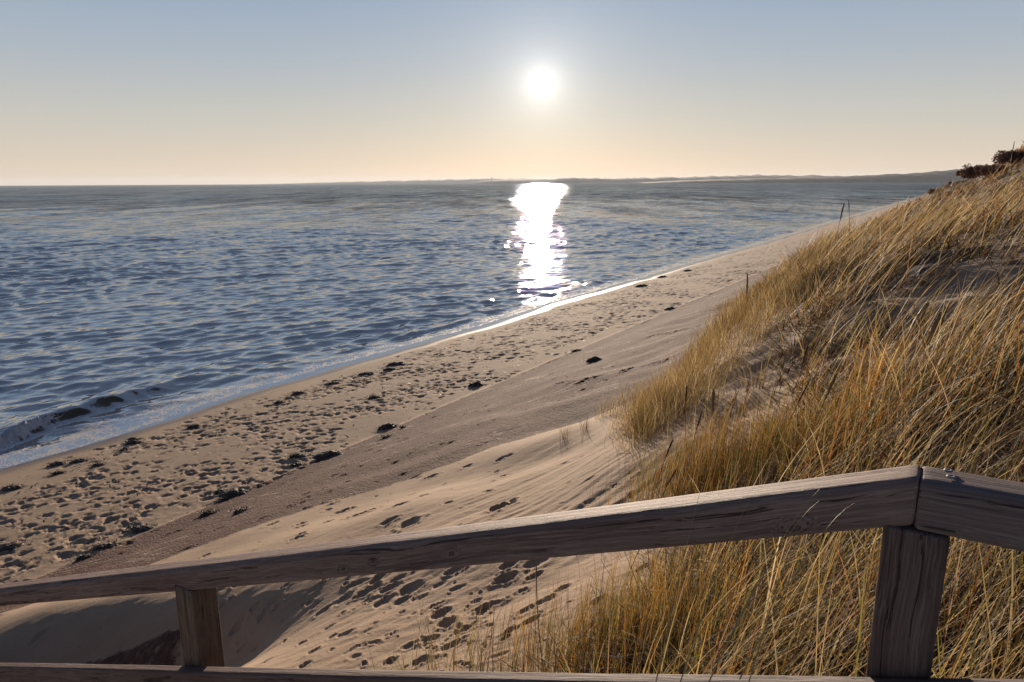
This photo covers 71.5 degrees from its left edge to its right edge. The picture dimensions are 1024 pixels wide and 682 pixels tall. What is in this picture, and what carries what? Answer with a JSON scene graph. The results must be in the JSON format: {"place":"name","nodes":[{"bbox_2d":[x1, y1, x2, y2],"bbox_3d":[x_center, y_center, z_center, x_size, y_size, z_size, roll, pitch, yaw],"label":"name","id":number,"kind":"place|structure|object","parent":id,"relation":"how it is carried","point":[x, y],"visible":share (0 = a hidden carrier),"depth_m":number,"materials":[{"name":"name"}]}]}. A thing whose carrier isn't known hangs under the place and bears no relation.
{"place":"outdoors","nodes":[
{"label":"outdoors","id":0,"kind":"place"},
{"bbox_2d":[0,381,762,665],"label":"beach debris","id":1,"kind":"object","parent":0,"point":[387,501],"visible":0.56,"depth_m":9.06,"materials":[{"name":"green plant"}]},
{"bbox_2d":[285,178,551,183],"bbox_3d":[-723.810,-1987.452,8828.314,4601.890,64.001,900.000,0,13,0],"label":"hills","id":2,"kind":"structure","parent":0,"point":[444,181],"depth_m":8478.12,"materials":[{"name":"grey"}]},
{"bbox_2d":[0,182,954,468],"bbox_3d":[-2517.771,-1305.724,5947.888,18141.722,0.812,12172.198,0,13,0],"label":"sea","id":3,"kind":"structure","parent":0,"point":[126,308],"depth_m":60.61,"materials":[{"name":"blue liquid"}]},
{"bbox_2d":[0,146,1023,676],"bbox_3d":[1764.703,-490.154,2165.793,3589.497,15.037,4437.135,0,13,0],"label":"ground","id":4,"kind":"structure","parent":0,"point":[512,418],"depth_m":11.16,"materials":[{"name":"beige sand"}]},
{"bbox_2d":[0,483,23,490],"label":"seaweed clump","id":5,"kind":"object","parent":4,"relation":"on","point":[11,487],"visible":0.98,"depth_m":15.96,"materials":[{"name":"black plant"}]},
{"bbox_2d":[0,537,30,553],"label":"seaweed clump","id":6,"kind":"object","parent":4,"relation":"on","point":[9,547],"visible":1,"depth_m":12.53,"materials":[{"name":"black plant"}]},
{"bbox_2d":[43,461,69,467],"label":"seaweed clump","id":7,"kind":"object","parent":4,"relation":"on","point":[55,463],"visible":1,"depth_m":17.67,"materials":[{"name":"black plant"}]},
{"bbox_2d":[49,470,69,475],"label":"seaweed clump","id":8,"kind":"object","parent":4,"relation":"on","point":[58,472],"visible":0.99,"depth_m":16.84,"materials":[{"name":"black plant"}]},
{"bbox_2d":[64,457,90,464],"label":"seaweed clump","id":9,"kind":"object","parent":4,"relation":"on","point":[81,459],"visible":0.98,"depth_m":17.78,"materials":[{"name":"black plant"}]},
{"bbox_2d":[67,551,98,561],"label":"seaweed clump","id":10,"kind":"object","parent":4,"relation":"on","point":[83,556],"visible":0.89,"depth_m":11.71,"materials":[{"name":"black plant"}]},
{"bbox_2d":[86,460,111,466],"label":"seaweed clump","id":11,"kind":"object","parent":4,"relation":"on","point":[99,464],"visible":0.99,"depth_m":17.18,"materials":[{"name":"black plant"}]},
{"bbox_2d":[83,539,128,551],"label":"seaweed clump","id":12,"kind":"object","parent":4,"relation":"on","point":[100,546],"visible":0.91,"depth_m":12.08,"materials":[{"name":"black plant"}]},
{"bbox_2d":[116,447,133,450],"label":"seaweed clump","id":13,"kind":"object","parent":4,"relation":"on","point":[123,449],"visible":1,"depth_m":18.46,"materials":[{"name":"black plant"}]},
{"bbox_2d":[121,439,144,444],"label":"seaweed clump","id":14,"kind":"object","parent":4,"relation":"on","point":[132,442],"visible":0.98,"depth_m":19.09,"materials":[{"name":"black plant"}]},
{"bbox_2d":[124,523,162,533],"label":"seaweed clump","id":15,"kind":"object","parent":4,"relation":"on","point":[136,529],"visible":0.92,"depth_m":12.76,"materials":[{"name":"black plant"}]},
{"bbox_2d":[184,423,205,428],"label":"seaweed clump","id":16,"kind":"object","parent":4,"relation":"on","point":[193,426],"visible":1,"depth_m":20.16,"materials":[{"name":"black plant"}]},
{"bbox_2d":[193,508,222,516],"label":"seaweed clump","id":17,"kind":"object","parent":4,"relation":"on","point":[207,512],"visible":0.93,"depth_m":12.93,"materials":[{"name":"black plant"}]},
{"bbox_2d":[211,488,230,494],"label":"seaweed clump","id":18,"kind":"object","parent":4,"relation":"on","point":[218,491],"visible":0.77,"depth_m":14.35,"materials":[{"name":"black plant"}]},
{"bbox_2d":[216,496,232,500],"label":"seaweed clump","id":19,"kind":"object","parent":4,"relation":"on","point":[223,498],"visible":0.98,"depth_m":13.82,"materials":[{"name":"black plant"}]},
{"bbox_2d":[208,487,254,497],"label":"seaweed clump","id":20,"kind":"object","parent":4,"relation":"on","point":[234,492],"visible":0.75,"depth_m":14.02,"materials":[{"name":"black plant"}]},
{"bbox_2d":[229,506,250,514],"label":"seaweed clump","id":21,"kind":"object","parent":4,"relation":"on","point":[238,510],"visible":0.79,"depth_m":12.28,"materials":[{"name":"black plant"}]},
{"bbox_2d":[288,461,305,466],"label":"seaweed clump","id":22,"kind":"object","parent":4,"relation":"on","point":[295,464],"visible":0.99,"depth_m":15.64,"materials":[{"name":"black plant"}]},
{"bbox_2d":[284,451,313,458],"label":"seaweed clump","id":23,"kind":"object","parent":4,"relation":"on","point":[297,455],"visible":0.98,"depth_m":16.29,"materials":[{"name":"black plant"}]},
{"bbox_2d":[289,391,309,394],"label":"seaweed clump","id":24,"kind":"object","parent":4,"relation":"on","point":[297,392],"visible":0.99,"depth_m":23.23,"materials":[{"name":"black plant"}]},
{"bbox_2d":[312,450,343,459],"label":"seaweed clump","id":25,"kind":"object","parent":4,"relation":"on","point":[324,455],"visible":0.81,"depth_m":15.91,"materials":[{"name":"black plant"}]},
{"bbox_2d":[326,381,342,384],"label":"seaweed clump","id":26,"kind":"object","parent":4,"relation":"on","point":[331,383],"visible":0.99,"depth_m":24.33,"materials":[{"name":"black plant"}]},
{"bbox_2d":[354,371,376,375],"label":"seaweed clump","id":27,"kind":"object","parent":4,"relation":"on","point":[367,373],"visible":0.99,"depth_m":25.49,"materials":[{"name":"black plant"}]},
{"bbox_2d":[363,394,382,398],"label":"seaweed clump","id":28,"kind":"object","parent":4,"relation":"on","point":[373,397],"visible":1,"depth_m":21.54,"materials":[{"name":"black plant"}]},
{"bbox_2d":[372,423,397,430],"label":"seaweed clump","id":29,"kind":"object","parent":4,"relation":"on","point":[385,427],"visible":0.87,"depth_m":17.91,"materials":[{"name":"black plant"}]},
{"bbox_2d":[383,367,400,370],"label":"seaweed clump","id":30,"kind":"object","parent":4,"relation":"on","point":[388,368],"visible":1,"depth_m":25.83,"materials":[{"name":"black plant"}]},
{"bbox_2d":[383,361,405,365],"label":"seaweed clump","id":31,"kind":"object","parent":4,"relation":"on","point":[395,363],"visible":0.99,"depth_m":26.73,"materials":[{"name":"black plant"}]},
{"bbox_2d":[365,600,444,670],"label":"grass tuft","id":32,"kind":"object","parent":4,"relation":"on","point":[412,654],"visible":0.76,"depth_m":4.15,"materials":[{"name":"plant"}]},
{"bbox_2d":[0,224,861,571],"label":"seaweed litter","id":33,"kind":"object","parent":4,"relation":"on","point":[300,426],"visible":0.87,"depth_m":19.68,"materials":[{"name":"black plant"}]},
{"bbox_2d":[381,581,509,671],"bbox_3d":[-0.354,1.702,4.022,0.732,0.725,0.624,0,13,0],"label":"grass tuft","id":34,"kind":"object","parent":4,"relation":"on","point":[454,650],"visible":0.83,"depth_m":4.11,"materials":[{"name":"yellow plant"}]},
{"bbox_2d":[467,382,483,387],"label":"seaweed clump","id":35,"kind":"object","parent":4,"relation":"on","point":[475,384],"visible":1,"depth_m":21.80,"materials":[{"name":"black plant"}]},
{"bbox_2d":[432,584,559,671],"bbox_3d":[-0.092,1.592,3.844,0.690,0.708,0.531,0,13,0],"label":"grass tuft","id":36,"kind":"object","parent":4,"relation":"on","point":[501,656],"visible":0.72,"depth_m":3.88,"materials":[{"name":"plant"}]},
{"bbox_2d":[0,464,1023,681],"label":"wooden railing","id":37,"kind":"object","parent":4,"relation":"on","point":[918,516],"visible":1,"depth_m":1.48,"materials":[{"name":"brown wood"}]},
{"bbox_2d":[680,496,751,681],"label":"loose straw","id":38,"kind":"object","parent":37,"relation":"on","point":[706,603],"visible":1,"depth_m":1.17,"materials":[{"name":"beige plant"}]},
{"bbox_2d":[710,505,813,680],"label":"loose straw","id":39,"kind":"object","parent":37,"relation":"on","point":[759,582],"visible":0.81,"depth_m":1.14,"materials":[{"name":"beige plant"}]},
{"bbox_2d":[748,516,802,681],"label":"loose straw","id":40,"kind":"object","parent":37,"relation":"on","point":[769,612],"visible":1,"depth_m":1.14,"materials":[{"name":"beige plant"}]},
{"bbox_2d":[739,504,852,679],"bbox_3d":[0.454,0.402,1.132,0.180,0.288,0.007,-3,13,-12],"label":"loose straw","id":41,"kind":"object","parent":37,"relation":"on","point":[781,599],"visible":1,"depth_m":1.13,"materials":[{"name":"beige plant"}]},
{"bbox_2d":[536,559,543,672],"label":"grass stalk","id":42,"kind":"object","parent":4,"relation":"on","point":[537,615],"depth_m":3.12,"materials":[{"name":"brown plant"}]},
{"bbox_2d":[487,575,621,671],"bbox_3d":[0.200,1.538,3.703,0.662,0.714,0.407,-2,13,-6],"label":"grass tuft","id":43,"kind":"object","parent":4,"relation":"on","point":[517,658],"visible":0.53,"depth_m":3.69,"materials":[{"name":"yellow plant"}]},
{"bbox_2d":[559,425,570,437],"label":"grass tuft","id":44,"kind":"object","parent":4,"relation":"on","point":[565,430],"visible":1,"depth_m":10.47,"materials":[{"name":"beige plant"}]},
{"bbox_2d":[577,413,588,430],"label":"grass tuft","id":45,"kind":"object","parent":4,"relation":"on","point":[586,425],"visible":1,"depth_m":10.59,"materials":[{"name":"beige plant"}]},
{"bbox_2d":[581,356,601,362],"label":"seaweed clump","id":46,"kind":"object","parent":4,"relation":"on","point":[592,359],"visible":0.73,"depth_m":21.01,"materials":[{"name":"black plant"}]},
{"bbox_2d":[594,393,626,418],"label":"grass tuft","id":47,"kind":"object","parent":4,"relation":"on","point":[604,414],"visible":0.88,"depth_m":11.45,"materials":[{"name":"beige plant"}]},
{"bbox_2d":[612,369,657,402],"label":"grass tuft","id":48,"kind":"object","parent":4,"relation":"on","point":[623,401],"visible":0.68,"depth_m":12.55,"materials":[{"name":"beige plant"}]},
{"bbox_2d":[633,284,647,286],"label":"seaweed clump","id":49,"kind":"object","parent":4,"relation":"on","point":[641,285],"visible":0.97,"depth_m":46.74,"materials":[{"name":"black plant"}]},
{"bbox_2d":[595,363,703,446],"bbox_3d":[1.810,0.754,8.768,1.677,1.132,0.893,-2,13,-9],"label":"grass tuft","id":50,"kind":"object","parent":4,"relation":"on","point":[644,406],"visible":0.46,"depth_m":8.76,"materials":[{"name":"beige plant"}]},
{"bbox_2d":[597,393,706,452],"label":"grass tuft","id":51,"kind":"object","parent":4,"relation":"on","point":[645,428],"visible":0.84,"depth_m":7.97,"materials":[{"name":"beige plant"}]},
{"bbox_2d":[628,469,676,573],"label":"grass stalk","id":52,"kind":"object","parent":4,"relation":"on","point":[671,477],"depth_m":4.23,"materials":[{"name":"brown plant"}]},
{"bbox_2d":[652,439,672,499],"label":"grass stalk","id":53,"kind":"object","parent":4,"relation":"on","point":[669,447],"depth_m":4.85,"materials":[{"name":"brown plant"}]},
{"bbox_2d":[495,533,837,673],"bbox_3d":[0.537,1.323,3.434,1.388,1.316,1.588,-4,13,-18],"label":"grass clump","id":54,"kind":"object","parent":4,"relation":"on","point":[628,603],"visible":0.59,"depth_m":3.32,"materials":[{"name":"brown plant"}]},
{"bbox_2d":[655,490,700,681],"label":"grass blade","id":55,"kind":"object","parent":4,"relation":"on","point":[673,603],"visible":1,"depth_m":1.20,"materials":[{"name":"beige plant"}]},
{"bbox_2d":[685,385,687,465],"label":"grass stalk","id":56,"kind":"object","parent":4,"relation":"on","point":[685,408],"depth_m":6.34,"materials":[{"name":"brown plant"}]},
{"bbox_2d":[683,410,702,494],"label":"grass stalk","id":57,"kind":"object","parent":4,"relation":"on","point":[692,444],"depth_m":5.33,"materials":[{"name":"plant"}]},
{"bbox_2d":[515,535,875,674],"bbox_3d":[0.769,1.317,3.018,1.538,1.281,1.902,0,13,0],"label":"grass clump","id":58,"kind":"object","parent":4,"relation":"on","point":[700,606],"visible":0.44,"depth_m":3.07,"materials":[{"name":"brown plant"}]},
{"bbox_2d":[708,387,714,445],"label":"grass stalk","id":59,"kind":"object","parent":4,"relation":"on","point":[713,400],"depth_m":6.26,"materials":[{"name":"brown plant"}]},
{"bbox_2d":[588,348,877,507],"bbox_3d":[1.745,0.801,5.952,2.107,1.831,2.009,0,13,0],"label":"grass clump","id":60,"kind":"object","parent":4,"relation":"on","point":[682,458],"visible":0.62,"depth_m":6.00,"materials":[{"name":"plant"}]},
{"bbox_2d":[444,141,1023,678],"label":"dune grass","id":61,"kind":"structure","parent":4,"relation":"on","point":[972,641],"depth_m":4.09,"materials":[{"name":"plant"}]},
{"bbox_2d":[743,272,747,327],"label":"grass stalk","id":62,"kind":"object","parent":4,"relation":"on","point":[746,291],"depth_m":10.44,"materials":[{"name":"brown plant"}]},
{"bbox_2d":[708,494,814,681],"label":"grass blade","id":63,"kind":"object","parent":4,"relation":"on","point":[748,600],"visible":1,"depth_m":1.12,"materials":[{"name":"beige plant"}]},
{"bbox_2d":[585,329,987,561],"bbox_3d":[1.960,0.827,5.454,2.665,1.970,2.031,-5,13,-19],"label":"grass clump","id":64,"kind":"object","parent":4,"relation":"on","point":[762,455],"visible":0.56,"depth_m":5.39,"materials":[{"name":"yellow plant"}]},
{"bbox_2d":[767,378,810,475],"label":"grass stalk","id":65,"kind":"object","parent":4,"relation":"on","point":[803,391],"depth_m":5.09,"materials":[{"name":"brown plant"}]},
{"bbox_2d":[795,340,809,396],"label":"grass stalk","id":66,"kind":"object","parent":4,"relation":"on","point":[805,352],"depth_m":6.48,"materials":[{"name":"brown plant"}]},
{"bbox_2d":[607,528,1023,675],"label":"grass clump","id":67,"kind":"object","parent":4,"relation":"on","point":[826,600],"visible":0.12,"depth_m":2.95,"materials":[{"name":"beige plant"}]},
{"bbox_2d":[799,371,838,467],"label":"grass stalk","id":68,"kind":"object","parent":4,"relation":"on","point":[829,388],"depth_m":5.01,"materials":[{"name":"brown plant"}]},
{"bbox_2d":[834,204,843,246],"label":"grass stalk","id":69,"kind":"object","parent":4,"relation":"on","point":[840,219],"depth_m":11.63,"materials":[{"name":"brown plant"}]},
{"bbox_2d":[764,402,1023,676],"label":"grass clump","id":70,"kind":"object","parent":4,"relation":"on","point":[961,542],"visible":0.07,"depth_m":2.86,"materials":[{"name":"plant"}]},
{"bbox_2d":[896,300,930,359],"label":"grass stalk","id":71,"kind":"object","parent":4,"relation":"on","point":[925,306],"depth_m":6.04,"materials":[{"name":"beige plant"}]},
{"bbox_2d":[926,188,943,194],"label":"shrub","id":72,"kind":"object","parent":4,"relation":"on","point":[930,191],"visible":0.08,"depth_m":48.27,"materials":[{"name":"brown plant"}]},
{"bbox_2d":[921,304,949,349],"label":"grass stalk","id":73,"kind":"object","parent":4,"relation":"on","point":[933,328],"depth_m":5.97,"materials":[{"name":"brown plant"}]},
{"bbox_2d":[926,351,952,395],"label":"grass stalk","id":74,"kind":"object","parent":4,"relation":"on","point":[950,357],"depth_m":5.10,"materials":[{"name":"brown plant"}]},
{"bbox_2d":[955,171,977,178],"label":"shrub","id":75,"kind":"object","parent":4,"relation":"on","point":[957,173],"visible":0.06,"depth_m":44.37,"materials":[{"name":"brown plant"}]},
{"bbox_2d":[959,163,997,176],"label":"shrub","id":76,"kind":"object","parent":4,"relation":"on","point":[968,171],"visible":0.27,"depth_m":38.25,"materials":[{"name":"brown plant"}]},
{"bbox_2d":[973,164,1008,175],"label":"shrub","id":77,"kind":"object","parent":4,"relation":"on","point":[985,170],"visible":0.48,"depth_m":33.97,"materials":[{"name":"brown plant"}]},
{"bbox_2d":[993,155,1000,221],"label":"grass stalk","id":78,"kind":"object","parent":4,"relation":"on","point":[996,182],"depth_m":12.18,"materials":[{"name":"brown plant"}]},
{"bbox_2d":[991,148,1023,164],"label":"shrub","id":79,"kind":"object","parent":4,"relation":"on","point":[1004,157],"visible":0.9,"depth_m":33.78,"materials":[{"name":"brown plant"}]},
{"bbox_2d":[1005,142,1014,211],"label":"grass stalk","id":80,"kind":"object","parent":4,"relation":"on","point":[1009,172],"depth_m":11.24,"materials":[{"name":"brown plant"}]},
{"bbox_2d":[0,0,1023,185],"label":"sky","id":81,"kind":"structure","parent":0,"point":[93,92],"materials":[{"name":"blue"}]},
{"bbox_2d":[472,174,842,183],"bbox_3d":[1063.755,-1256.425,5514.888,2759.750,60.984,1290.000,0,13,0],"label":"hills","id":82,"kind":"structure","parent":0,"point":[599,180],"depth_m":5338.02,"materials":[{"name":"grey"}]},
{"bbox_2d":[604,225,904,451],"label":"fine grass","id":83,"kind":"structure","parent":0,"point":[657,394],"depth_m":10.25,"materials":[{"name":"plant"}]},
{"bbox_2d":[642,169,972,182],"bbox_3d":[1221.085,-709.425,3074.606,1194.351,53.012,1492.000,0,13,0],"label":"hills","id":84,"kind":"structure","parent":0,"point":[942,176],"depth_m":2876.23,"materials":[{"name":"grey"}]}
]}

